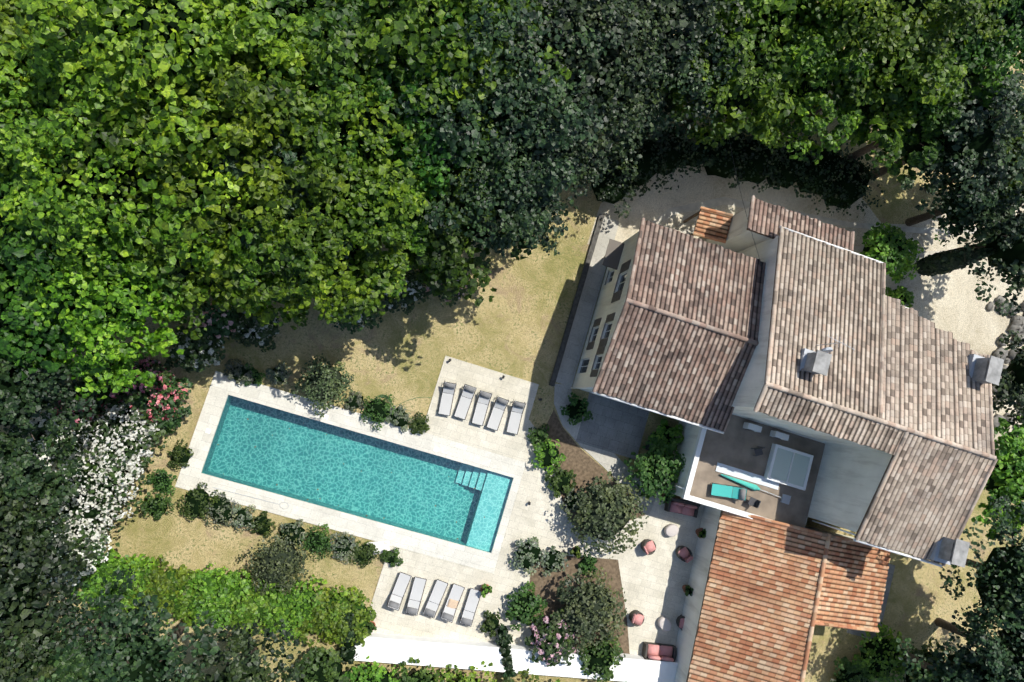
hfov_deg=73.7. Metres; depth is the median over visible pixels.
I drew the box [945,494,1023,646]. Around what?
holm oak
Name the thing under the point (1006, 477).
lime tree
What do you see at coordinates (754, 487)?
parasol canopy
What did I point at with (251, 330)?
olea bush
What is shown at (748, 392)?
walls
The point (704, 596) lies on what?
roof deck
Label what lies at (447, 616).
lounger cushion
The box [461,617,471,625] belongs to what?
lounger cushion
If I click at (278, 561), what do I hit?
olive bush
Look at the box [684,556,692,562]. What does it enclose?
tub chair back
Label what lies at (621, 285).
window glass
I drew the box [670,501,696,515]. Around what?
sofa cushions
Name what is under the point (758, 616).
roof
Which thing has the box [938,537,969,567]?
chimney
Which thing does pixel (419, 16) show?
oak tree
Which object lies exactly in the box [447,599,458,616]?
sand towel
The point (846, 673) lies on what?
shrub
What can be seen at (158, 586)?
lime bush
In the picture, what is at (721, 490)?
lounger sling
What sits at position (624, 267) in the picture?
shuttered window
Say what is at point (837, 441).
walls
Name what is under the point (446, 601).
lounger frame
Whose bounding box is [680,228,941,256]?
wheel track
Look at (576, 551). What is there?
pot plant
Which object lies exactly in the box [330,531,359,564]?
lavender bush
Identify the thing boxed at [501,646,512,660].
holm bush
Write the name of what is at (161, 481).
shrub
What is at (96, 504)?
olea bush
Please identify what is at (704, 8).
holm oak
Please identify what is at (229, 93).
oak tree
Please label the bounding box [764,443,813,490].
skylight frame
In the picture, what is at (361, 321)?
olea bush
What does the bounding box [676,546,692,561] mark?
tub chair shell
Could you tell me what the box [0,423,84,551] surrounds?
holm oak
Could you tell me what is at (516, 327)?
ground
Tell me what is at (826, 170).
yard edge bush
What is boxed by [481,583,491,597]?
pot plant
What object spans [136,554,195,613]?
lime bush
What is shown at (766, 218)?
lean-to roof
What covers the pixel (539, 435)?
shrub
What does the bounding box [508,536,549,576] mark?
lavender bush
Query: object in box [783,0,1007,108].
oak tree
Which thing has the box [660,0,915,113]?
oak tree
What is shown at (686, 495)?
annex parapet
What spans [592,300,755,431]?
roof
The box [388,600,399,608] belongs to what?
lounger cushion
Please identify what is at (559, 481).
shrub
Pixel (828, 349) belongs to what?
tv antenna
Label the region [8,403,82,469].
tree
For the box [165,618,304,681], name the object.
holm oak
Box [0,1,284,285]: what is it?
oak tree
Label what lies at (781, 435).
ac unit
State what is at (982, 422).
roof
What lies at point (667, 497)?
pot plant
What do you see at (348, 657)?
holm bush
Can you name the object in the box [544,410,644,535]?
bed
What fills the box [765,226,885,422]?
roof
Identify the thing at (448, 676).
lime bush
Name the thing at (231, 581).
lime bush
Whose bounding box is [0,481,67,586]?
holm oak
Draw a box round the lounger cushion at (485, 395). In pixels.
[480,392,490,398]
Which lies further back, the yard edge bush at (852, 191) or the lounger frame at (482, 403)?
the yard edge bush at (852, 191)
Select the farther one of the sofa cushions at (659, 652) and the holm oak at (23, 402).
the sofa cushions at (659, 652)
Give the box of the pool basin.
[202,395,512,552]
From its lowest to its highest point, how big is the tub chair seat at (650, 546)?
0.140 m
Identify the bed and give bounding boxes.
[529,554,629,653]
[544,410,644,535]
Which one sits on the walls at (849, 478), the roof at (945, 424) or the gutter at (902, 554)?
the roof at (945, 424)
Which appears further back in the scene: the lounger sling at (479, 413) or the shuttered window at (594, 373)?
the lounger sling at (479, 413)
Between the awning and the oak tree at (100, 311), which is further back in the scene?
the awning
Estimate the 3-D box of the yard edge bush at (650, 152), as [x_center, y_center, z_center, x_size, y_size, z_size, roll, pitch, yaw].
[7.622,-10.637,40.639,4.386,3.663,4.080,18,84,-7]
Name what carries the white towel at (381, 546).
on the ground at (516, 327)
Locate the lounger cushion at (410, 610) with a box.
[406,607,417,614]
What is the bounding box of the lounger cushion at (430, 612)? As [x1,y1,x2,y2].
[424,608,434,616]
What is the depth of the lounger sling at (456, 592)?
38.69 m
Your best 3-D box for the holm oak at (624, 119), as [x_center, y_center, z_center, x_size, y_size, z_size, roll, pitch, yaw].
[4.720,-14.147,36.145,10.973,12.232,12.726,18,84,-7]
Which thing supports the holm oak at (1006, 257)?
on the gravel yard at (949, 302)
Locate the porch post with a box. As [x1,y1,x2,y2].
[683,211,698,222]
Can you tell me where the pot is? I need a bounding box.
[695,528,702,537]
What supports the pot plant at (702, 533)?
on the terrace
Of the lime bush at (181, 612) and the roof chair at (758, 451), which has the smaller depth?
the lime bush at (181, 612)
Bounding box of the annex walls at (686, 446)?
[665,414,825,525]
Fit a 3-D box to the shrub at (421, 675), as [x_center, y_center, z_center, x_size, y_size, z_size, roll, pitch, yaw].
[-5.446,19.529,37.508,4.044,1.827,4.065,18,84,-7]
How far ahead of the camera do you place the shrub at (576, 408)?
40.18 m
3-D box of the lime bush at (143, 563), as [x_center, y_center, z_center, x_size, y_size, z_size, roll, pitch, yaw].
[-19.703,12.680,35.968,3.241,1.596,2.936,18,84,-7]
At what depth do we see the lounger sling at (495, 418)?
39.72 m
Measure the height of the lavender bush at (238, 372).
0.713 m
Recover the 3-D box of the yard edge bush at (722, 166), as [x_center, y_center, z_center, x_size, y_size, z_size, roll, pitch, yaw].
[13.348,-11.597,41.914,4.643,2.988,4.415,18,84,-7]
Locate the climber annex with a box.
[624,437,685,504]
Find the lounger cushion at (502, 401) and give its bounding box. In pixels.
[497,398,507,405]
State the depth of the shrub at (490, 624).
38.69 m
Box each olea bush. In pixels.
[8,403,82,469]
[29,436,153,552]
[35,516,112,590]
[42,382,111,431]
[69,360,121,404]
[70,392,170,473]
[101,357,172,408]
[119,368,192,435]
[166,326,225,372]
[188,299,239,345]
[227,310,279,351]
[323,288,383,333]
[372,269,428,314]
[409,256,472,306]
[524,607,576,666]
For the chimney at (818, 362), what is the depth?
32.40 m
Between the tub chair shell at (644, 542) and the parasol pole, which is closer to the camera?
the parasol pole
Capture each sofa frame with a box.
[642,642,676,661]
[664,497,700,517]
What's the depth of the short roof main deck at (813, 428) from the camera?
33.17 m
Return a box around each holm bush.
[339,643,358,663]
[340,636,360,652]
[343,630,363,638]
[344,609,359,629]
[495,637,513,651]
[497,624,512,640]
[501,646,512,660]
[501,658,512,670]
[502,667,515,679]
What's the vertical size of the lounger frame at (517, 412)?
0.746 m
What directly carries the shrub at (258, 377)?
on the ground at (516, 327)
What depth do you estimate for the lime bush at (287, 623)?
36.53 m
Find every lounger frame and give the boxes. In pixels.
[387,572,411,610]
[405,577,426,615]
[422,579,447,617]
[438,380,456,415]
[440,583,464,622]
[454,384,476,419]
[459,588,480,626]
[471,390,491,425]
[486,395,508,430]
[506,399,525,434]
[710,482,746,500]
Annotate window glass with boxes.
[580,359,589,372]
[592,328,598,341]
[595,357,601,368]
[604,324,611,337]
[617,273,626,291]
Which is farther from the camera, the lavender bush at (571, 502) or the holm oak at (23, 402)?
the lavender bush at (571, 502)
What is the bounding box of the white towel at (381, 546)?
[367,541,389,553]
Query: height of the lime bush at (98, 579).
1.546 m
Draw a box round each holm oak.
[0,347,96,485]
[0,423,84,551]
[0,473,104,681]
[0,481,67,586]
[0,584,177,681]
[23,569,223,681]
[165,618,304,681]
[365,0,608,248]
[434,110,581,256]
[487,0,678,165]
[517,0,713,185]
[526,106,604,214]
[535,58,642,183]
[595,0,754,81]
[604,43,673,141]
[622,0,747,139]
[872,65,1023,208]
[896,593,1023,681]
[905,147,1023,247]
[932,177,1023,316]
[935,563,1023,681]
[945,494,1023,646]
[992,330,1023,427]
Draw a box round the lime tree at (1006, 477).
[971,415,1023,539]
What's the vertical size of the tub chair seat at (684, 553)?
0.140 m
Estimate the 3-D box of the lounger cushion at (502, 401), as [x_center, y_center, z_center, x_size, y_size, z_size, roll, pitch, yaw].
[-0.573,3.518,39.483,0.580,0.215,0.274,20,83,-7]
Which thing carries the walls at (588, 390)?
on the ground at (516, 327)
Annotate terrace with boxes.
[363,356,703,654]
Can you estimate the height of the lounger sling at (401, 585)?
0.471 m
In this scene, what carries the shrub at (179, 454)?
on the ground at (516, 327)
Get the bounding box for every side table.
[658,616,670,630]
[664,524,678,536]
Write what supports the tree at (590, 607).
on the bed at (546, 588)
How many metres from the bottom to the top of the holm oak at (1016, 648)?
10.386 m
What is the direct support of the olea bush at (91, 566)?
on the ground at (516, 327)
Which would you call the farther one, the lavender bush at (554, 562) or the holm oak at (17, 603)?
the lavender bush at (554, 562)
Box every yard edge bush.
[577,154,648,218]
[606,131,670,195]
[643,111,698,189]
[673,118,723,172]
[701,115,756,187]
[728,120,796,192]
[752,130,817,197]
[795,135,858,215]
[807,147,885,217]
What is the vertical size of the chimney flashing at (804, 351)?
0.440 m
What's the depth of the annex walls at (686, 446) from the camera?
39.27 m
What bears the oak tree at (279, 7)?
on the ground at (516, 327)
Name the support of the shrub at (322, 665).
on the ground at (516, 327)
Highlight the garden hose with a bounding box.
[376,388,542,405]
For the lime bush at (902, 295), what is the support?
on the gravel yard at (949, 302)
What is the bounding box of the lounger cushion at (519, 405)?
[514,402,524,408]
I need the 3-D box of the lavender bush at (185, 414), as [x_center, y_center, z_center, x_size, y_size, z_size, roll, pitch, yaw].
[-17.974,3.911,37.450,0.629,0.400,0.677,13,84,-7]
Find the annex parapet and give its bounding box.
[681,424,767,518]
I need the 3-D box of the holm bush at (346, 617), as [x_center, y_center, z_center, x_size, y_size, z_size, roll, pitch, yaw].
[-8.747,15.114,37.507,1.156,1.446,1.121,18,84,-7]
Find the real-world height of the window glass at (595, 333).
1.200 m
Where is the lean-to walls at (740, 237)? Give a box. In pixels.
[706,207,770,251]
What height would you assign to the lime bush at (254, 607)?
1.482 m
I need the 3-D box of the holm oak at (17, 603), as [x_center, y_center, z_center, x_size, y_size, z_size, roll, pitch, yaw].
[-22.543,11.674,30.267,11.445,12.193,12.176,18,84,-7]
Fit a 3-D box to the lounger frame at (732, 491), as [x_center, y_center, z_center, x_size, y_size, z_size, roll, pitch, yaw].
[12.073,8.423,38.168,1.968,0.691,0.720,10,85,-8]
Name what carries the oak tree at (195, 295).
on the ground at (516, 327)
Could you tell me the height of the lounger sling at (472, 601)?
0.145 m
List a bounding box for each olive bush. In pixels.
[237,529,308,595]
[291,353,356,417]
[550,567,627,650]
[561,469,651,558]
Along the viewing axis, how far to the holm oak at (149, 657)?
28.12 m
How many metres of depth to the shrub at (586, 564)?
39.88 m
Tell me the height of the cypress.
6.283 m
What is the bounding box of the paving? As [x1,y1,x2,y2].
[846,564,894,638]
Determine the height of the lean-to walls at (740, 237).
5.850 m
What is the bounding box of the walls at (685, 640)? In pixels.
[674,505,865,681]
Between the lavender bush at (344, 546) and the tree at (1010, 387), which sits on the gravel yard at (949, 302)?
the tree at (1010, 387)
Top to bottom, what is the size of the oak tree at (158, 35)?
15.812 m
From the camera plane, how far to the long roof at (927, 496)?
34.20 m
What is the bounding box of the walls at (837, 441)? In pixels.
[799,307,907,449]
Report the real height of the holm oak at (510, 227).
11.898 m
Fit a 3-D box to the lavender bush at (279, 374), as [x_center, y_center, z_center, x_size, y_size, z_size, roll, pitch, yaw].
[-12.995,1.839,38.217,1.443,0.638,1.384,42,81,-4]
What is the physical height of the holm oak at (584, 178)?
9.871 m
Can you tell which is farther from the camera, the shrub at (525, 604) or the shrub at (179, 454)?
the shrub at (525, 604)
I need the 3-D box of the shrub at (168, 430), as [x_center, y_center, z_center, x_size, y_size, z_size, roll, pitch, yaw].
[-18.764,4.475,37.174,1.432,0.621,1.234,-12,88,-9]
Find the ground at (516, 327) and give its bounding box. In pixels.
[0,1,1023,681]
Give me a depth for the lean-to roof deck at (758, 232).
36.61 m
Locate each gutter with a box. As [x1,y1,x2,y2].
[591,391,723,433]
[779,226,883,262]
[853,538,941,566]
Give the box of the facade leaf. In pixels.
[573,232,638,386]
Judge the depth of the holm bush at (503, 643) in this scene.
38.30 m
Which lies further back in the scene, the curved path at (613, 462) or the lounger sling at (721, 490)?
the curved path at (613, 462)
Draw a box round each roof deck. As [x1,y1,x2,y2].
[686,510,722,681]
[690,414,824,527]
[747,201,773,238]
[764,229,779,383]
[854,455,911,554]
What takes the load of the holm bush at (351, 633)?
on the ground at (516, 327)
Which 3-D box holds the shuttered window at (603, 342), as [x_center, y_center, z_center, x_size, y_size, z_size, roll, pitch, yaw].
[5.134,-0.584,37.073,0.058,1.410,1.880,18,84,-7]
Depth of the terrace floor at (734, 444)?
38.86 m
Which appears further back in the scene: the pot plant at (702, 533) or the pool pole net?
the pot plant at (702, 533)
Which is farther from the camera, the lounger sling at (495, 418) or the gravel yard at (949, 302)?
the gravel yard at (949, 302)
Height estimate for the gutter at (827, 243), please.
0.140 m
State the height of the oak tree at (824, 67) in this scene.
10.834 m
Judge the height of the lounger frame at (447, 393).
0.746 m
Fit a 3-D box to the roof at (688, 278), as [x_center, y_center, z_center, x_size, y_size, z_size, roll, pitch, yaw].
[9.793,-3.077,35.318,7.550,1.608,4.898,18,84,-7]
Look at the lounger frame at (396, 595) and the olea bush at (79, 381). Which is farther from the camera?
the lounger frame at (396, 595)
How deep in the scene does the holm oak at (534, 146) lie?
29.48 m
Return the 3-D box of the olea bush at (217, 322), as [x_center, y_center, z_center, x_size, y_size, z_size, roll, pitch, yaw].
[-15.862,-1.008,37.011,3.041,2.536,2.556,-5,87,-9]
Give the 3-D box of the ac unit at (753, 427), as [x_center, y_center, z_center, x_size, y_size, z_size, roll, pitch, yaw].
[13.591,4.886,38.649,0.840,0.680,0.340,18,84,-7]
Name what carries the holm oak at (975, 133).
on the ground at (516, 327)
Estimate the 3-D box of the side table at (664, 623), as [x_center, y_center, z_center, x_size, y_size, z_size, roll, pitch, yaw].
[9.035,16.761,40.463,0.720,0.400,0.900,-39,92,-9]
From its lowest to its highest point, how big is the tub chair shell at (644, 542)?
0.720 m
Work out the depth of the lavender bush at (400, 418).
38.86 m
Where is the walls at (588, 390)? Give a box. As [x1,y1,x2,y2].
[580,389,685,419]
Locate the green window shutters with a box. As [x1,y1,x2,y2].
[586,318,601,349]
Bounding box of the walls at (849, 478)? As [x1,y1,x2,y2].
[808,443,891,531]
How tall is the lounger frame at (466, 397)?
0.621 m
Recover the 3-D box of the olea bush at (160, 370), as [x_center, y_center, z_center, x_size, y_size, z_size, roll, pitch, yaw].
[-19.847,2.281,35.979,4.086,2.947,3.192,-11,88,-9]
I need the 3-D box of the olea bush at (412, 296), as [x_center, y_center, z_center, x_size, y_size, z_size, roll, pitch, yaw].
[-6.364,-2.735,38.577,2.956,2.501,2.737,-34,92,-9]
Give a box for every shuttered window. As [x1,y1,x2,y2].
[590,346,604,376]
[598,312,614,347]
[611,259,630,302]
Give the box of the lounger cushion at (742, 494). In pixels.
[739,489,745,499]
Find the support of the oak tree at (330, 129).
on the ground at (516, 327)
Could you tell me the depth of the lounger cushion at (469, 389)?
39.31 m
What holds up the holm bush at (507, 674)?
on the ground at (516, 327)
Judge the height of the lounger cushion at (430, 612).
0.088 m
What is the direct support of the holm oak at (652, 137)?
on the ground at (516, 327)
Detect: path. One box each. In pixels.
[554,384,654,514]
[556,216,618,384]
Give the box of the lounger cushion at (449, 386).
[444,383,454,388]
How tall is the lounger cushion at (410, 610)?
0.088 m
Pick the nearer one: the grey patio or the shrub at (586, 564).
the shrub at (586, 564)
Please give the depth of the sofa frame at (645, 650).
40.06 m
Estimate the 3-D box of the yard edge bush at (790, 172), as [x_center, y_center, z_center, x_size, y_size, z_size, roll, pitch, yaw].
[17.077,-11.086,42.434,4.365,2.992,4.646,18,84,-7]
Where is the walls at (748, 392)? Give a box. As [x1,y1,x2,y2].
[732,235,845,439]
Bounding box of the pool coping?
[175,371,525,572]
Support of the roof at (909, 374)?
on the walls at (837, 441)
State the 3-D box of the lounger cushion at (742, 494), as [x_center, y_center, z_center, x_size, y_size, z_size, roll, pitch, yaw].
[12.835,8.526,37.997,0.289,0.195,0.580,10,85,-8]
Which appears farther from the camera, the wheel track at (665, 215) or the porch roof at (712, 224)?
the wheel track at (665, 215)
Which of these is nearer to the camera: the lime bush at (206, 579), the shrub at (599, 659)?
the lime bush at (206, 579)
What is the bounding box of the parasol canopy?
[720,474,759,490]
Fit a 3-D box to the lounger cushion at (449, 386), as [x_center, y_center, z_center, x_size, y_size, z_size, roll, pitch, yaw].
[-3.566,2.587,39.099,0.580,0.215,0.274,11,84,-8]
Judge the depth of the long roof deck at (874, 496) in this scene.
34.19 m
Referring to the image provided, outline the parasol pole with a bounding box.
[760,489,790,504]
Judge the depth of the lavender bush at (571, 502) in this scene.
39.81 m
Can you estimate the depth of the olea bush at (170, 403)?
35.45 m
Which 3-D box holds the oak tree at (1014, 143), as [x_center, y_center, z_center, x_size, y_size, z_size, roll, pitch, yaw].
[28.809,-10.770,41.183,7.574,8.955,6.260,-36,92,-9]
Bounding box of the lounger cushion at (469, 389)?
[464,386,474,392]
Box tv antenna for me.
[816,334,854,352]
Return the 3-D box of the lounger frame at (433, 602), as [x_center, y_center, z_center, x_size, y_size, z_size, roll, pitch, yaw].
[-4.330,14.523,38.604,0.720,0.422,2.029,24,83,-6]
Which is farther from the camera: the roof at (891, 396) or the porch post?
the porch post
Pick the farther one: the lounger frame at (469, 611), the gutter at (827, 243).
the lounger frame at (469, 611)
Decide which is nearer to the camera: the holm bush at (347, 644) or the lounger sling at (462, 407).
the holm bush at (347, 644)
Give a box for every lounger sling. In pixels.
[388,572,410,609]
[406,577,425,614]
[423,580,446,617]
[438,382,455,414]
[441,584,463,621]
[454,385,475,418]
[460,589,480,625]
[472,391,490,424]
[487,397,507,429]
[507,401,524,433]
[711,484,746,499]
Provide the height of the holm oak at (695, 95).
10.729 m
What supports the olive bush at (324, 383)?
on the ground at (516, 327)
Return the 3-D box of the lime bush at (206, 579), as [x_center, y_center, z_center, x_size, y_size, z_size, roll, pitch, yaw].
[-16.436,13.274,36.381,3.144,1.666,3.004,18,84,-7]
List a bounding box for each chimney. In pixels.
[803,350,831,375]
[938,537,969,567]
[972,355,1003,385]
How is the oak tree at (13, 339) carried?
on the ground at (516, 327)
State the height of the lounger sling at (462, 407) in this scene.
0.346 m
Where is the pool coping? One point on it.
(222, 388)
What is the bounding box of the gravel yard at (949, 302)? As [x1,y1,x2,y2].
[587,164,1023,449]
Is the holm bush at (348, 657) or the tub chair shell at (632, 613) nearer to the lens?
the holm bush at (348, 657)
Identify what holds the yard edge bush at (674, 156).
on the ground at (516, 327)
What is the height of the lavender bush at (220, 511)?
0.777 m
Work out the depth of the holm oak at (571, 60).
30.75 m
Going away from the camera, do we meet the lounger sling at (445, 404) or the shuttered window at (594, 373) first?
the shuttered window at (594, 373)
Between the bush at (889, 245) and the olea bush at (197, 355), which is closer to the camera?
the olea bush at (197, 355)
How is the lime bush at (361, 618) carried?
on the ground at (516, 327)
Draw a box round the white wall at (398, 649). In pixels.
[353,632,677,681]
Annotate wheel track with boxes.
[652,197,976,233]
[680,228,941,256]
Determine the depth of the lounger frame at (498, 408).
39.67 m
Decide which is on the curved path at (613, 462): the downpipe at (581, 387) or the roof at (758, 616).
the downpipe at (581, 387)
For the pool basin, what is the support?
in the ground at (516, 327)
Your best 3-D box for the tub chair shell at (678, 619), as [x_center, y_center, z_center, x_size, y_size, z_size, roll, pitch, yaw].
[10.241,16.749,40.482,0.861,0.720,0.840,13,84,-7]
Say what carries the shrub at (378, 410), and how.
on the ground at (516, 327)
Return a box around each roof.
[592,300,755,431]
[626,218,765,345]
[688,510,831,681]
[693,206,732,242]
[747,195,854,250]
[754,384,904,454]
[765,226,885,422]
[815,535,890,632]
[855,431,997,565]
[880,295,900,428]
[899,305,919,434]
[917,316,937,440]
[935,328,956,446]
[953,339,974,452]
[971,350,996,459]
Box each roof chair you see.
[744,496,760,507]
[751,446,764,455]
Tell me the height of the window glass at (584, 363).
1.950 m
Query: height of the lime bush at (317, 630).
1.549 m
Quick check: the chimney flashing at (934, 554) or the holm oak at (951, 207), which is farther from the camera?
the holm oak at (951, 207)
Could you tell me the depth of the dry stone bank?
45.20 m
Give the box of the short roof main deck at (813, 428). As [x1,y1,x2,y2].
[753,386,885,451]
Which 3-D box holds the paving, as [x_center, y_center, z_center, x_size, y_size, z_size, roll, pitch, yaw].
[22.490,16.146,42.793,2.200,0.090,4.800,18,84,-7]
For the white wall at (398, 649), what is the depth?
38.27 m
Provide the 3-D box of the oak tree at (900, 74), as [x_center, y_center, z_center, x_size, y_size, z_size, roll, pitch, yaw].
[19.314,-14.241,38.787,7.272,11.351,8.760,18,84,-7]
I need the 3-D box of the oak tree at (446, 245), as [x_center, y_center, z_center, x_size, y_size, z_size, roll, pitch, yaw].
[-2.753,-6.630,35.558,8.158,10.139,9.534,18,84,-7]
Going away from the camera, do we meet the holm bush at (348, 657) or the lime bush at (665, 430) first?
the holm bush at (348, 657)
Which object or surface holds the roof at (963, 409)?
on the walls at (849, 478)
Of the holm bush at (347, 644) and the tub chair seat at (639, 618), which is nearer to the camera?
the holm bush at (347, 644)
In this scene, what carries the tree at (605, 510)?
on the ground at (516, 327)
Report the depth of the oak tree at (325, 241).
29.98 m
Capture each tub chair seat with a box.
[634,614,643,624]
[645,540,655,552]
[678,547,689,559]
[679,618,683,628]
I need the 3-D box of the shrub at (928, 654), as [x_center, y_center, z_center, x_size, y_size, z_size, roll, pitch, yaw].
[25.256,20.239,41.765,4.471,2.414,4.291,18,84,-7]
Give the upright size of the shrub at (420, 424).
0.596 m
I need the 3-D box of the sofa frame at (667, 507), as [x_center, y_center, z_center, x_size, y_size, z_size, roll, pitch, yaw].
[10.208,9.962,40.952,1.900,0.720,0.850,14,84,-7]
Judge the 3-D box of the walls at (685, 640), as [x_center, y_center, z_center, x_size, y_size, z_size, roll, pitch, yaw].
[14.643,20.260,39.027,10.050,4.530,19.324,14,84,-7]
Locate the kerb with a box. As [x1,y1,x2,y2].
[549,214,603,385]
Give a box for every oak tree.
[0,0,104,120]
[0,0,325,167]
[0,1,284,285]
[0,110,106,303]
[0,257,112,380]
[2,99,234,311]
[14,221,185,400]
[40,0,350,312]
[83,186,267,339]
[139,0,412,166]
[170,145,339,317]
[214,122,365,272]
[228,156,409,329]
[255,0,480,251]
[311,0,571,162]
[323,169,468,295]
[342,4,512,229]
[389,163,540,305]
[656,10,821,152]
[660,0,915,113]
[741,14,880,164]
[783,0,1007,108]
[806,0,970,152]
[842,75,978,184]
[896,13,1016,118]
[909,0,1023,91]
[924,110,1023,205]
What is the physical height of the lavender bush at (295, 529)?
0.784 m
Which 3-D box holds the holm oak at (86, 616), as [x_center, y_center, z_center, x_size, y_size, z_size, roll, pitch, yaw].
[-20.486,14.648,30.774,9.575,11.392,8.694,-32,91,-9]
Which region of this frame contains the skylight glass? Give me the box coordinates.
[771,448,809,486]
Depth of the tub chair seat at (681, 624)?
40.33 m
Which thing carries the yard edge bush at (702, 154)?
on the gravel yard at (949, 302)
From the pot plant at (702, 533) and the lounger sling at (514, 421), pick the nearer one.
the lounger sling at (514, 421)
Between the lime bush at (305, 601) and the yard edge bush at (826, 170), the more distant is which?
the yard edge bush at (826, 170)
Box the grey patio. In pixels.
[575,393,649,458]
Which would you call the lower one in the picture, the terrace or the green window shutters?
the terrace
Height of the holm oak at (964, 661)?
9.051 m
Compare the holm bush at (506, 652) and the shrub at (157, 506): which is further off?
the holm bush at (506, 652)
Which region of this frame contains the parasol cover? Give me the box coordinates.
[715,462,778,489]
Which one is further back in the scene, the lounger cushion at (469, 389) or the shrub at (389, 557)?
the lounger cushion at (469, 389)
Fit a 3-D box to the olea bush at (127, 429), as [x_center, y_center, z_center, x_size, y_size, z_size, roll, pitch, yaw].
[-20.388,4.838,35.480,5.190,3.421,4.600,-29,91,-9]
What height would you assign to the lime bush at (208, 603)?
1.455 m
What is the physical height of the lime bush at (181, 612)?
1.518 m
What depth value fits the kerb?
41.09 m
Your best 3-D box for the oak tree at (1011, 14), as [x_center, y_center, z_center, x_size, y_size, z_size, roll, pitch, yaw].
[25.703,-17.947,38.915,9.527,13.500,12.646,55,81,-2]
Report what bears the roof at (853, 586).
on the walls at (685, 640)
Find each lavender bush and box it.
[178,406,190,417]
[203,492,237,528]
[223,358,255,385]
[226,502,256,532]
[265,361,292,384]
[270,519,306,551]
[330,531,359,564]
[343,391,366,412]
[385,404,413,431]
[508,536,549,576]
[539,546,569,577]
[559,487,581,512]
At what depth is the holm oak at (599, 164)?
34.13 m
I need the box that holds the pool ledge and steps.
[455,463,511,551]
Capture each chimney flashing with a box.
[800,348,814,369]
[929,539,949,564]
[969,354,984,377]
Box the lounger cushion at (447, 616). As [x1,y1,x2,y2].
[442,612,452,620]
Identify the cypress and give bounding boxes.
[913,247,994,276]
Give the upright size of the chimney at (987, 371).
1.630 m
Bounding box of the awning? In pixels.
[602,239,623,269]
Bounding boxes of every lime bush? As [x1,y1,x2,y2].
[71,548,127,609]
[83,558,148,613]
[112,553,160,609]
[124,561,171,618]
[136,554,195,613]
[158,569,203,626]
[173,563,225,617]
[191,568,250,629]
[212,568,260,625]
[225,583,272,636]
[238,579,296,630]
[260,583,306,642]
[275,574,327,638]
[292,587,342,646]
[314,585,366,639]
[324,588,376,646]
[340,656,407,681]
[434,661,496,681]
[531,439,565,474]
[648,419,683,452]
[851,622,907,681]
[885,285,914,307]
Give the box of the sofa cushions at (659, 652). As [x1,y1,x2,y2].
[647,644,673,661]
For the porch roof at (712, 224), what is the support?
on the porch post
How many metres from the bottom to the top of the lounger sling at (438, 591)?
0.145 m
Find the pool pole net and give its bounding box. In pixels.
[213,487,288,508]
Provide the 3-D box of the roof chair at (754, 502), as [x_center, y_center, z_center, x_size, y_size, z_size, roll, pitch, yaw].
[13.492,9.017,38.274,0.440,0.820,0.440,28,83,-6]
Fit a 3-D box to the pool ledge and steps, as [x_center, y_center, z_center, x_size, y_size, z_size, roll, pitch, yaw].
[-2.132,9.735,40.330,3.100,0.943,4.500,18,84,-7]
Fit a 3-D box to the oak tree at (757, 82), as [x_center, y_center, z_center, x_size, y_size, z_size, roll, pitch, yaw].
[11.664,-13.799,38.023,8.509,10.532,7.656,18,84,-7]
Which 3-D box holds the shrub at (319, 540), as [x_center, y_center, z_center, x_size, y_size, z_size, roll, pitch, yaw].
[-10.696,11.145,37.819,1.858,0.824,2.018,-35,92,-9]
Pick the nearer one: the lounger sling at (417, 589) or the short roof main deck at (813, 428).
the short roof main deck at (813, 428)
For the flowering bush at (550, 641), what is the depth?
38.15 m
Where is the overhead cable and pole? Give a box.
[725,116,764,274]
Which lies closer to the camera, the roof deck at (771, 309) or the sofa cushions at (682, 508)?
the roof deck at (771, 309)
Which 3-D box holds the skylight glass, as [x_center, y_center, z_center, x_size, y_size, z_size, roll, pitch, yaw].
[15.793,7.181,38.879,2.080,0.160,1.730,18,84,-7]
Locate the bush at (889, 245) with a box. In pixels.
[859,222,923,283]
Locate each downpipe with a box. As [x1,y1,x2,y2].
[570,387,592,388]
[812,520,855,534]
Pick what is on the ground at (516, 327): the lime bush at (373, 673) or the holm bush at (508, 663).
the lime bush at (373, 673)
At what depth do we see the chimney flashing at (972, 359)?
35.53 m
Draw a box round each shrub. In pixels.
[140,493,174,519]
[146,468,176,495]
[154,416,180,433]
[167,439,193,471]
[174,482,219,520]
[243,362,265,385]
[248,511,276,536]
[293,645,349,681]
[300,523,334,561]
[349,541,379,567]
[361,393,395,430]
[379,547,403,566]
[397,657,442,681]
[408,411,429,434]
[479,610,502,636]
[502,668,539,681]
[505,581,547,630]
[527,423,550,445]
[545,465,576,497]
[560,392,592,425]
[576,634,625,681]
[578,551,597,576]
[830,651,871,681]
[895,637,952,681]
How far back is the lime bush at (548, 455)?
39.66 m
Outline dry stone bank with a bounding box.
[986,295,1023,427]
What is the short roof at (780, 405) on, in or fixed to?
on the walls at (748, 392)
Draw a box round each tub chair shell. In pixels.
[629,610,643,625]
[641,539,655,554]
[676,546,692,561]
[676,615,684,629]
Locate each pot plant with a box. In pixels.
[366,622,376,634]
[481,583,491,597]
[569,545,581,557]
[664,493,672,501]
[685,585,693,596]
[698,529,705,537]
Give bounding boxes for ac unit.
[743,422,761,432]
[770,430,789,440]
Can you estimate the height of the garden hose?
0.072 m
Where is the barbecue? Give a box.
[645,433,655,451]

